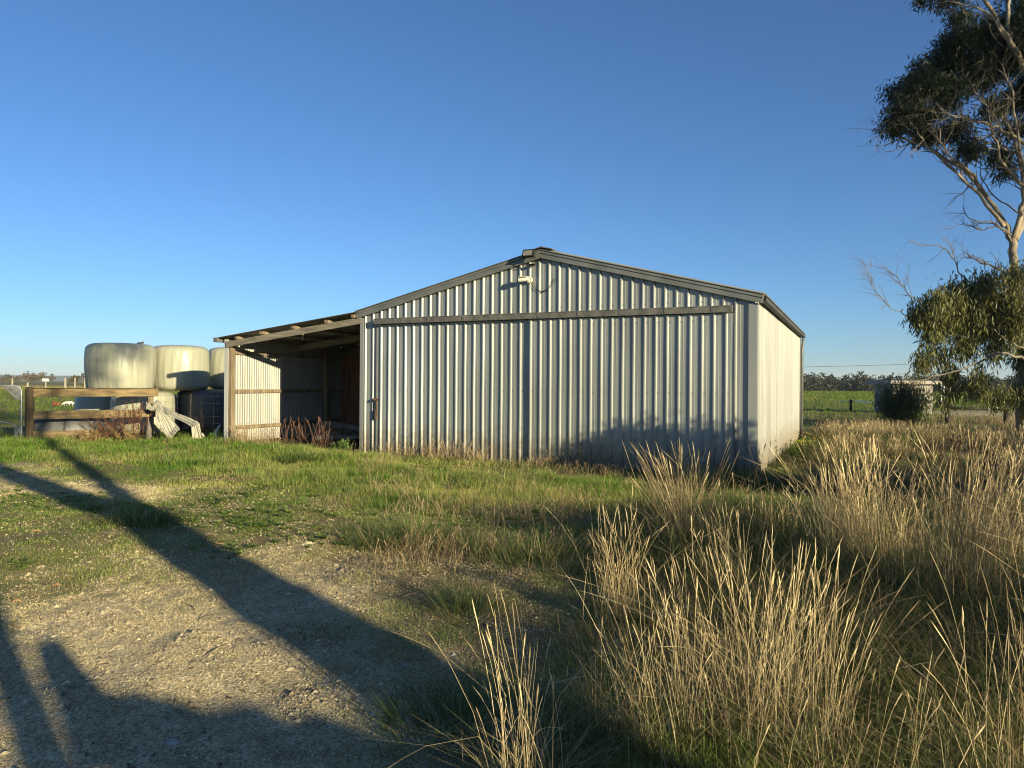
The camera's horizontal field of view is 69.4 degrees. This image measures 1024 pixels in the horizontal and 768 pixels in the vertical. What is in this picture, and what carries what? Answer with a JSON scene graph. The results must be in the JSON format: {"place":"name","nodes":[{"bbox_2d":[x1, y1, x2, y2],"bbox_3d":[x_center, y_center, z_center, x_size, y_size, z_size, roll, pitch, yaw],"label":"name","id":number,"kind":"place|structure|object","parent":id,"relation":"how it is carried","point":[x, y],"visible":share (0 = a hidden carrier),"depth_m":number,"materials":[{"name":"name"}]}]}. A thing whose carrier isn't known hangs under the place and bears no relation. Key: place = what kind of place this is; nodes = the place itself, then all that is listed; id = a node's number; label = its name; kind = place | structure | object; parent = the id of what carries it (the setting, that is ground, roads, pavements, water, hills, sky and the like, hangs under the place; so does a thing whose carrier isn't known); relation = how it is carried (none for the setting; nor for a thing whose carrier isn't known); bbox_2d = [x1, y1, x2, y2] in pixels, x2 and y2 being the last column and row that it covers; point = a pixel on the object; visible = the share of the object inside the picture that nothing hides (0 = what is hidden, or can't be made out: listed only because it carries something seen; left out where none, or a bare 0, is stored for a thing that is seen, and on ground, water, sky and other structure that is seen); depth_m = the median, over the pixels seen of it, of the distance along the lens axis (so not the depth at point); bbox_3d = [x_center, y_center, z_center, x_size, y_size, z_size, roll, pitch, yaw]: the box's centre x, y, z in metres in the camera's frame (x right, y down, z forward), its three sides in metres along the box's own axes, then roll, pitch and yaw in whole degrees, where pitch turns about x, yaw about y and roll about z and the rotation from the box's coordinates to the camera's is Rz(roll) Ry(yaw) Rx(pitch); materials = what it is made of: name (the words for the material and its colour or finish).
{"place":"outdoors","nodes":[
{"label":"outdoors","id":0,"kind":"place"},
{"bbox_2d":[0,375,82,380],"bbox_3d":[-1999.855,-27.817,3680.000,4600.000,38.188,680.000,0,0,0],"label":"hills","id":1,"kind":"structure","parent":0,"point":[59,378],"depth_m":3503.11,"materials":[{"name":"green plant"}]},
{"bbox_2d":[145,421,151,438],"bbox_3d":[-9.122,1.163,18.562,0.157,0.459,0.147,0,0,0],"label":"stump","id":2,"kind":"object","parent":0,"point":[148,431],"visible":0.85,"depth_m":18.52,"materials":[{"name":"beige wood"}]},
{"bbox_2d":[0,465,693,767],"bbox_3d":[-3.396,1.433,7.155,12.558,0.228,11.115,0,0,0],"label":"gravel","id":3,"kind":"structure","parent":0,"point":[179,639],"depth_m":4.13,"materials":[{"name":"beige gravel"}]},
{"bbox_2d":[0,381,1023,767],"bbox_3d":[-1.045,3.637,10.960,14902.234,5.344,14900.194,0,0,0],"label":"ground","id":4,"kind":"structure","parent":0,"point":[138,755],"depth_m":4.37,"materials":[{"name":"beige gravel"}]},
{"bbox_2d":[0,385,22,437],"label":"farm gate","id":5,"kind":"structure","parent":4,"relation":"on","point":[15,391],"depth_m":17.35,"materials":[{"name":"metal"}]},
{"bbox_2d":[0,371,55,382],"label":"trees","id":6,"kind":"object","parent":4,"relation":"on","point":[31,377],"visible":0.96,"depth_m":457.38,"materials":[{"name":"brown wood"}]},
{"bbox_2d":[5,374,82,381],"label":"horizon trees","id":7,"kind":"object","parent":4,"relation":"on","point":[67,379],"visible":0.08,"depth_m":827.81,"materials":[{"name":"green plant"}]},
{"bbox_2d":[22,418,112,436],"bbox_3d":[-11.098,1.020,18.552,2.069,0.704,0.862,0,0,-38],"label":"plastic mound","id":8,"kind":"object","parent":4,"relation":"on","point":[57,424],"visible":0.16,"depth_m":18.21,"materials":[{"name":"white plastic"}]},
{"bbox_2d":[69,373,84,384],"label":"trees near bales","id":9,"kind":"object","parent":4,"relation":"on","point":[71,380],"visible":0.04,"depth_m":297.40,"materials":[{"name":"plant"}]},
{"bbox_2d":[74,429,102,440],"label":"withered weed","id":10,"kind":"object","parent":4,"relation":"on","point":[83,433],"visible":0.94,"depth_m":17.51,"materials":[{"name":"plant"}]},
{"bbox_2d":[74,397,110,423],"bbox_3d":[-12.101,0.803,22.016,1.638,1.080,1.661,0,0,-36],"label":"hay bale","id":11,"kind":"object","parent":4,"relation":"on","point":[91,403],"visible":0.16,"depth_m":21.23},
{"bbox_2d":[25,387,163,438],"bbox_3d":[-10.316,0.763,18.390,3.012,1.370,0.236,0,0,-38],"label":"timber fence","id":12,"kind":"object","parent":4,"relation":"on","point":[31,413],"visible":0.73,"depth_m":18.04,"materials":[{"name":"brown wood"}]},
{"bbox_2d":[81,408,108,437],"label":"dock weed","id":13,"kind":"object","parent":4,"relation":"on","point":[88,421],"visible":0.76,"depth_m":18.02,"materials":[{"name":"plant"}]},
{"bbox_2d":[97,417,120,440],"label":"dock weed","id":14,"kind":"object","parent":4,"relation":"on","point":[106,433],"visible":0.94,"depth_m":17.75,"materials":[{"name":"plant"}]},
{"bbox_2d":[107,415,124,438],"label":"dock weed","id":15,"kind":"object","parent":4,"relation":"on","point":[112,434],"visible":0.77,"depth_m":17.78,"materials":[{"name":"plant"}]},
{"bbox_2d":[107,404,136,439],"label":"dock weed","id":16,"kind":"object","parent":4,"relation":"on","point":[121,420],"visible":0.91,"depth_m":17.87,"materials":[{"name":"plant"}]},
{"bbox_2d":[106,424,138,440],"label":"withered weed","id":17,"kind":"object","parent":4,"relation":"on","point":[125,433],"visible":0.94,"depth_m":17.50,"materials":[{"name":"plant"}]},
{"bbox_2d":[115,396,158,438],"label":"dock weed","id":18,"kind":"object","parent":4,"relation":"on","point":[139,419],"visible":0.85,"depth_m":18.20,"materials":[{"name":"plant"}]},
{"bbox_2d":[72,496,206,528],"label":"grass tuft","id":19,"kind":"object","parent":4,"relation":"on","point":[144,519],"visible":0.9,"depth_m":7.40,"materials":[{"name":"green plant"}]},
{"bbox_2d":[129,401,150,433],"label":"dock weed","id":20,"kind":"object","parent":4,"relation":"on","point":[133,423],"visible":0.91,"depth_m":18.11,"materials":[{"name":"plant"}]},
{"bbox_2d":[110,391,176,434],"bbox_3d":[-10.199,0.781,20.491,1.670,1.180,1.714,0,0,-25],"label":"hay bale","id":21,"kind":"object","parent":4,"relation":"on","point":[170,399],"visible":0.41,"depth_m":19.77},
{"bbox_2d":[84,342,156,387],"bbox_3d":[-10.553,-0.464,19.955,1.742,1.384,1.790,0,0,-21],"label":"hay bale","id":22,"kind":"object","parent":21,"relation":"on","point":[120,365],"visible":0.81,"depth_m":19.22},
{"bbox_2d":[166,738,182,745],"bbox_3d":[-1.419,1.492,3.091,0.072,0.021,0.060,0,0,0],"label":"stone","id":23,"kind":"object","parent":4,"relation":"on","point":[171,741],"visible":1,"depth_m":3.08,"materials":[{"name":"grey stone"}]},
{"bbox_2d":[155,394,223,436],"bbox_3d":[-8.013,0.804,18.352,3.099,1.120,0.033,0,0,34],"label":"wire fence","id":24,"kind":"object","parent":4,"relation":"on","point":[190,412],"visible":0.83,"depth_m":18.30,"materials":[{"name":"grey metal"}]},
{"bbox_2d":[146,400,202,437],"bbox_3d":[-8.378,0.913,18.337,1.888,1.021,0.321,0,0,29],"label":"torn plastic","id":25,"kind":"object","parent":24,"relation":"hanging from","point":[167,425],"visible":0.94,"depth_m":18.42,"materials":[{"name":"white plastic"}]},
{"bbox_2d":[176,389,223,430],"bbox_3d":[-8.885,0.751,21.552,1.683,1.200,1.652,0,0,-4],"label":"hay bale","id":26,"kind":"object","parent":4,"relation":"on","point":[208,403],"visible":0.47,"depth_m":20.84},
{"bbox_2d":[154,345,209,390],"bbox_3d":[-9.480,-0.454,21.203,1.605,1.290,1.596,0,0,38],"label":"hay bale","id":27,"kind":"object","parent":26,"relation":"on","point":[183,368],"visible":0.85,"depth_m":20.53},
{"bbox_2d":[196,413,213,435],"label":"withered weed","id":28,"kind":"object","parent":4,"relation":"on","point":[206,426],"visible":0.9,"depth_m":18.70,"materials":[{"name":"plant"}]},
{"bbox_2d":[203,432,218,441],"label":"green weed","id":29,"kind":"object","parent":4,"relation":"on","point":[210,435],"visible":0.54,"depth_m":16.74,"materials":[{"name":"plant"}]},
{"bbox_2d":[200,642,231,658],"bbox_3d":[-1.616,1.455,4.062,0.009,0.019,0.262,0,0,17],"label":"stick","id":30,"kind":"object","parent":4,"relation":"on","point":[214,649],"visible":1,"depth_m":4.03,"materials":[{"name":"beige wood"}]},
{"bbox_2d":[213,425,220,436],"bbox_3d":[-7.301,1.203,18.239,0.197,0.406,0.136,0,0,23],"label":"plastic stub","id":31,"kind":"object","parent":4,"relation":"on","point":[216,431],"visible":0.7,"depth_m":18.22,"materials":[{"name":"plastic"}]},
{"bbox_2d":[274,418,310,442],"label":"withered weed","id":32,"kind":"object","parent":4,"relation":"on","point":[291,431],"visible":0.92,"depth_m":17.59,"materials":[{"name":"plant"}]},
{"bbox_2d":[277,447,342,463],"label":"grass tuft","id":33,"kind":"object","parent":4,"relation":"on","point":[289,459],"visible":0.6,"depth_m":13.00,"materials":[{"name":"green plant"}]},
{"bbox_2d":[267,616,359,646],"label":"gravel","id":34,"kind":"structure","parent":4,"relation":"on","point":[316,629],"depth_m":4.36,"materials":[{"name":"beige gravel"}]},
{"bbox_2d":[296,417,337,447],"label":"withered weed","id":35,"kind":"object","parent":4,"relation":"on","point":[314,441],"visible":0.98,"depth_m":16.79,"materials":[{"name":"plant"}]},
{"bbox_2d":[310,435,358,440],"bbox_3d":[-3.755,1.215,16.978,1.926,0.262,0.140,0,0,17],"label":"log","id":36,"kind":"object","parent":4,"relation":"on","point":[340,437],"visible":0.52,"depth_m":17.04,"materials":[{"name":"wood"}]},
{"bbox_2d":[329,435,352,450],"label":"green weed","id":37,"kind":"object","parent":4,"relation":"on","point":[345,443],"visible":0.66,"depth_m":15.73,"materials":[{"name":"plant"}]},
{"bbox_2d":[328,430,358,440],"bbox_3d":[-3.442,1.252,18.122,2.113,0.285,0.260,0,0,0],"label":"log","id":38,"kind":"object","parent":4,"relation":"on","point":[343,433],"visible":0.14,"depth_m":18.02,"materials":[{"name":"wood"}]},
{"bbox_2d":[316,421,358,432],"bbox_3d":[-3.608,1.065,17.706,2.237,0.337,0.200,0,0,10],"label":"log","id":39,"kind":"object","parent":38,"relation":"on","point":[347,427],"visible":0.43,"depth_m":17.73,"materials":[{"name":"grey wood"}]},
{"bbox_2d":[0,448,694,570],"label":"broadleaf weeds","id":40,"kind":"object","parent":4,"relation":"on","point":[24,567],"visible":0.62,"depth_m":7.83,"materials":[{"name":"green plant"}]},
{"bbox_2d":[315,519,424,550],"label":"grass tuft","id":41,"kind":"object","parent":4,"relation":"on","point":[362,538],"visible":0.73,"depth_m":6.47,"materials":[{"name":"green plant"}]},
{"bbox_2d":[332,505,504,551],"bbox_3d":[-0.829,1.261,6.610,1.830,0.344,1.407,0,0,0],"label":"grass tuft","id":42,"kind":"object","parent":4,"relation":"on","point":[401,530],"visible":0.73,"depth_m":6.59,"materials":[{"name":"green plant"}]},
{"bbox_2d":[330,661,586,762],"bbox_3d":[-0.201,1.400,3.185,1.169,0.180,1.036,0,0,0],"label":"grass tuft","id":43,"kind":"object","parent":4,"relation":"on","point":[460,706],"visible":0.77,"depth_m":3.26,"materials":[{"name":"green plant"}]},
{"bbox_2d":[390,566,538,617],"bbox_3d":[-0.277,1.321,4.821,1.116,0.252,0.962,0,0,0],"label":"grass tuft","id":44,"kind":"object","parent":4,"relation":"on","point":[457,604],"visible":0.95,"depth_m":4.76,"materials":[{"name":"green plant"}]},
{"bbox_2d":[406,519,563,560],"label":"grass tuft","id":45,"kind":"object","parent":4,"relation":"on","point":[479,540],"visible":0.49,"depth_m":6.28,"materials":[{"name":"green plant"}]},
{"bbox_2d":[215,420,761,479],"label":"wall fringe grass","id":46,"kind":"structure","parent":4,"relation":"on","point":[453,458],"depth_m":14.13,"materials":[{"name":"plant"}]},
{"bbox_2d":[326,580,679,767],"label":"grass clump","id":47,"kind":"object","parent":4,"relation":"on","point":[502,742],"visible":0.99,"depth_m":2.55,"materials":[{"name":"plant"}]},
{"bbox_2d":[213,246,804,475],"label":"farm shed","id":48,"kind":"structure","parent":4,"relation":"on","point":[597,358],"depth_m":14.12,"materials":[{"name":"metal"}]},
{"bbox_2d":[373,320,529,462],"bbox_3d":[-1.249,0.142,14.770,3.667,2.742,0.121,0,0,25],"label":"sliding door","id":49,"kind":"structure","parent":48,"relation":"in","point":[456,382],"depth_m":14.73,"materials":[{"name":"metal"}]},
{"bbox_2d":[522,249,535,266],"bbox_3d":[0.337,-2.379,13.917,0.261,0.292,0.259,0,0,25],"label":"floodlight","id":50,"kind":"object","parent":48,"relation":"attached to","point":[527,253],"visible":1,"depth_m":13.84,"materials":[{"name":"white metal"}]},
{"bbox_2d":[517,276,555,291],"bbox_3d":[0.458,-1.880,13.900,0.732,0.313,0.233,0,0,25],"label":"security camera","id":51,"kind":"object","parent":48,"relation":"attached to","point":[528,279],"visible":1,"depth_m":13.93,"materials":[{"name":"white plastic"}]},
{"bbox_2d":[529,313,735,473],"bbox_3d":[2.036,0.165,13.217,3.764,2.742,0.061,0,0,25],"label":"sliding door","id":52,"kind":"structure","parent":48,"relation":"in","point":[600,385],"depth_m":13.15,"materials":[{"name":"metal"}]},
{"bbox_2d":[0,429,1023,767],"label":"green grass","id":53,"kind":"structure","parent":4,"relation":"on","point":[234,457],"depth_m":9.12,"materials":[{"name":"green plant"}]},
{"bbox_2d":[0,385,1023,456],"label":"paddock grass","id":54,"kind":"structure","parent":4,"relation":"on","point":[848,395],"depth_m":48.14,"materials":[{"name":"green plant"}]},
{"bbox_2d":[468,468,565,485],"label":"grass tuft","id":55,"kind":"object","parent":4,"relation":"on","point":[526,479],"visible":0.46,"depth_m":11.07,"materials":[{"name":"green plant"}]},
{"bbox_2d":[446,517,652,574],"bbox_3d":[0.223,1.274,5.940,1.815,0.299,1.514,0,0,0],"label":"grass tuft","id":56,"kind":"object","parent":4,"relation":"on","point":[529,550],"visible":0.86,"depth_m":5.90,"materials":[{"name":"green plant"}]},
{"bbox_2d":[555,503,726,626],"bbox_3d":[0.647,1.086,4.530,1.159,0.738,1.267,0,0,0],"label":"grass clump","id":57,"kind":"object","parent":4,"relation":"on","point":[614,596],"visible":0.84,"depth_m":4.43,"materials":[{"name":"plant"}]},
{"bbox_2d":[465,581,886,767],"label":"grass clump","id":58,"kind":"object","parent":4,"relation":"on","point":[647,726],"visible":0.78,"depth_m":2.99,"materials":[{"name":"plant"}]},
{"bbox_2d":[646,445,706,484],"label":"grass clump","id":59,"kind":"object","parent":4,"relation":"on","point":[683,469],"visible":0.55,"depth_m":11.70,"materials":[{"name":"plant"}]},
{"bbox_2d":[571,439,819,562],"bbox_3d":[1.395,0.942,5.951,2.011,1.008,2.055,0,0,-33],"label":"grass clump","id":60,"kind":"object","parent":4,"relation":"on","point":[677,504],"visible":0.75,"depth_m":5.92,"materials":[{"name":"plant"}]},
{"bbox_2d":[629,502,784,602],"bbox_3d":[1.381,1.126,4.842,1.253,0.710,1.322,0,0,0],"label":"grass clump","id":61,"kind":"object","parent":4,"relation":"on","point":[728,533],"visible":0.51,"depth_m":4.92,"materials":[{"name":"plant"}]},
{"bbox_2d":[543,553,890,767],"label":"grass clump","id":62,"kind":"object","parent":4,"relation":"on","point":[689,658],"visible":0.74,"depth_m":3.10,"materials":[{"name":"plant"}]},
{"bbox_2d":[714,461,735,476],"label":"dark weed","id":63,"kind":"object","parent":4,"relation":"on","point":[719,466],"visible":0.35,"depth_m":11.72,"materials":[{"name":"plant"}]},
{"bbox_2d":[507,523,1023,767],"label":"grass clump","id":64,"kind":"object","parent":4,"relation":"on","point":[775,698],"visible":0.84,"depth_m":2.97,"materials":[{"name":"plant"}]},
{"bbox_2d":[705,482,837,553],"bbox_3d":[2.287,1.142,6.434,1.150,0.597,1.448,0,0,34],"label":"grass clump","id":65,"kind":"object","parent":4,"relation":"on","point":[781,510],"visible":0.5,"depth_m":6.36,"materials":[{"name":"plant"}]},
{"bbox_2d":[547,438,1023,767],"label":"dry grass","id":66,"kind":"structure","parent":4,"relation":"on","point":[864,539],"depth_m":4.98,"materials":[{"name":"plant"}]},
{"bbox_2d":[783,436,814,460],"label":"ragwort","id":67,"kind":"object","parent":4,"relation":"on","point":[793,452],"visible":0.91,"depth_m":15.13,"materials":[{"name":"plant"}]},
{"bbox_2d":[793,432,816,452],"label":"ragwort","id":68,"kind":"object","parent":4,"relation":"on","point":[807,448],"visible":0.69,"depth_m":16.57,"materials":[{"name":"plant"}]},
{"bbox_2d":[664,649,1007,767],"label":"grass clump","id":69,"kind":"object","parent":4,"relation":"on","point":[858,765],"visible":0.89,"depth_m":2.73,"materials":[{"name":"plant"}]},
{"bbox_2d":[849,399,853,410],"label":"field post","id":70,"kind":"object","parent":4,"relation":"on","point":[850,406],"visible":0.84,"depth_m":41.95,"materials":[{"name":"black wood"}]},
{"bbox_2d":[710,435,1023,583],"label":"grass clump","id":71,"kind":"object","parent":4,"relation":"on","point":[856,508],"visible":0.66,"depth_m":5.40,"materials":[{"name":"plant"}]},
{"bbox_2d":[729,607,1023,767],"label":"grass clump","id":72,"kind":"object","parent":4,"relation":"on","point":[926,759],"visible":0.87,"depth_m":2.68,"materials":[{"name":"plant"}]},
{"bbox_2d":[731,538,1023,767],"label":"grass clump","id":73,"kind":"object","parent":4,"relation":"on","point":[1019,765],"visible":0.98,"depth_m":2.57,"materials":[{"name":"plant"}]},
{"bbox_2d":[775,413,1023,481],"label":"tall grass","id":74,"kind":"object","parent":4,"relation":"on","point":[883,424],"visible":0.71,"depth_m":17.35,"materials":[{"name":"plant"}]},
{"bbox_2d":[867,373,935,426],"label":"weeping bush","id":75,"kind":"object","parent":4,"relation":"on","point":[902,403],"visible":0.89,"depth_m":27.42,"materials":[{"name":"green plant"}]},
{"bbox_2d":[867,380,941,413],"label":"pump house","id":76,"kind":"structure","parent":4,"relation":"on","point":[927,383],"depth_m":39.15,"materials":[{"name":"concrete"}]},
{"bbox_2d":[787,424,1023,639],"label":"grass clump","id":77,"kind":"object","parent":4,"relation":"on","point":[951,568],"visible":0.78,"depth_m":4.36,"materials":[{"name":"plant"}]},
{"bbox_2d":[803,371,1016,392],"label":"wood","id":78,"kind":"object","parent":4,"relation":"on","point":[812,382],"visible":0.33,"depth_m":344.37,"materials":[{"name":"green plant"}]},
{"bbox_2d":[808,457,1023,569],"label":"grass clump","id":79,"kind":"object","parent":4,"relation":"on","point":[904,537],"visible":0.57,"depth_m":5.72,"materials":[{"name":"plant"}]},
{"bbox_2d":[918,383,940,417],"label":"bush","id":80,"kind":"object","parent":4,"relation":"on","point":[926,390],"visible":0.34,"depth_m":33.55,"materials":[{"name":"green plant"}]},
{"bbox_2d":[837,0,1023,430],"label":"gum tree","id":81,"kind":"object","parent":4,"relation":"on","point":[988,52],"visible":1,"depth_m":23.39,"materials":[{"name":"green plant"}]},
{"bbox_2d":[841,513,1023,751],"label":"grass clump","id":82,"kind":"object","parent":4,"relation":"on","point":[985,605],"visible":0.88,"depth_m":3.19,"materials":[{"name":"plant"}]},
{"bbox_2d":[864,430,1023,573],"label":"grass clump","id":83,"kind":"object","parent":4,"relation":"on","point":[1022,510],"visible":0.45,"depth_m":5.80,"materials":[{"name":"plant"}]},
{"bbox_2d":[926,440,964,471],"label":"dark weed","id":84,"kind":"object","parent":4,"relation":"on","point":[950,457],"visible":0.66,"depth_m":11.88,"materials":[{"name":"plant"}]},
{"bbox_2d":[889,453,1023,654],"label":"grass clump","id":85,"kind":"object","parent":4,"relation":"on","point":[985,575],"visible":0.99,"depth_m":3.72,"materials":[{"name":"plant"}]},
{"bbox_2d":[940,425,975,453],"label":"dark weed","id":86,"kind":"object","parent":4,"relation":"on","point":[964,442],"visible":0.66,"depth_m":15.43,"materials":[{"name":"plant"}]},
{"bbox_2d":[893,475,1023,622],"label":"grass clump","id":87,"kind":"object","parent":4,"relation":"on","point":[1004,540],"visible":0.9,"depth_m":4.10,"materials":[{"name":"plant"}]},
{"bbox_2d":[929,424,1023,507],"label":"grass clump","id":88,"kind":"object","parent":4,"relation":"on","point":[1022,469],"visible":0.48,"depth_m":8.57,"materials":[{"name":"plant"}]},
{"bbox_2d":[945,405,1012,423],"bbox_3d":[19.087,1.286,28.501,4.807,0.946,0.308,0,0,0],"label":"pipe rail","id":89,"kind":"object","parent":4,"relation":"on","point":[948,418],"visible":0.34,"depth_m":28.40,"materials":[{"name":"grey metal"}]},
{"bbox_2d":[968,439,1022,482],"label":"dark weed","id":90,"kind":"object","parent":4,"relation":"on","point":[993,454],"visible":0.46,"depth_m":10.10,"materials":[{"name":"plant"}]},
{"bbox_2d":[992,426,1023,459],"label":"dark weed","id":91,"kind":"object","parent":4,"relation":"on","point":[1010,440],"visible":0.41,"depth_m":12.87,"materials":[{"name":"plant"}]},
{"bbox_3d":[-7.855,0.772,23.114,1.635,1.200,1.643,0,0,-20],"label":"hay bale","id":92,"kind":"object","parent":4,"relation":"on","visible":0},
{"bbox_2d":[209,347,223,388],"bbox_3d":[-8.436,-0.468,22.597,1.631,1.290,1.552,0,0,-44],"label":"hay bale","id":93,"kind":"object","parent":92,"relation":"on","point":[216,365],"visible":0.21,"depth_m":21.87},
{"bbox_2d":[0,0,1023,379],"label":"sky","id":94,"kind":"structure","parent":0,"point":[173,172],"materials":[{"name":"blue"}]},
{"bbox_2d":[350,453,761,576],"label":"dead grass","id":95,"kind":"structure","parent":0,"point":[462,501],"depth_m":7.90,"materials":[{"name":"plant"}]},
{"bbox_2d":[357,422,1023,767],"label":"long grass","id":96,"kind":"structure","parent":0,"point":[854,589],"depth_m":4.18,"materials":[{"name":"beige plant"}]},
{"bbox_2d":[817,359,999,366],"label":"power line","id":97,"kind":"object","parent":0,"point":[864,365],"visible":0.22,"depth_m":149.98,"materials":[{"name":"black metal"}]}
]}

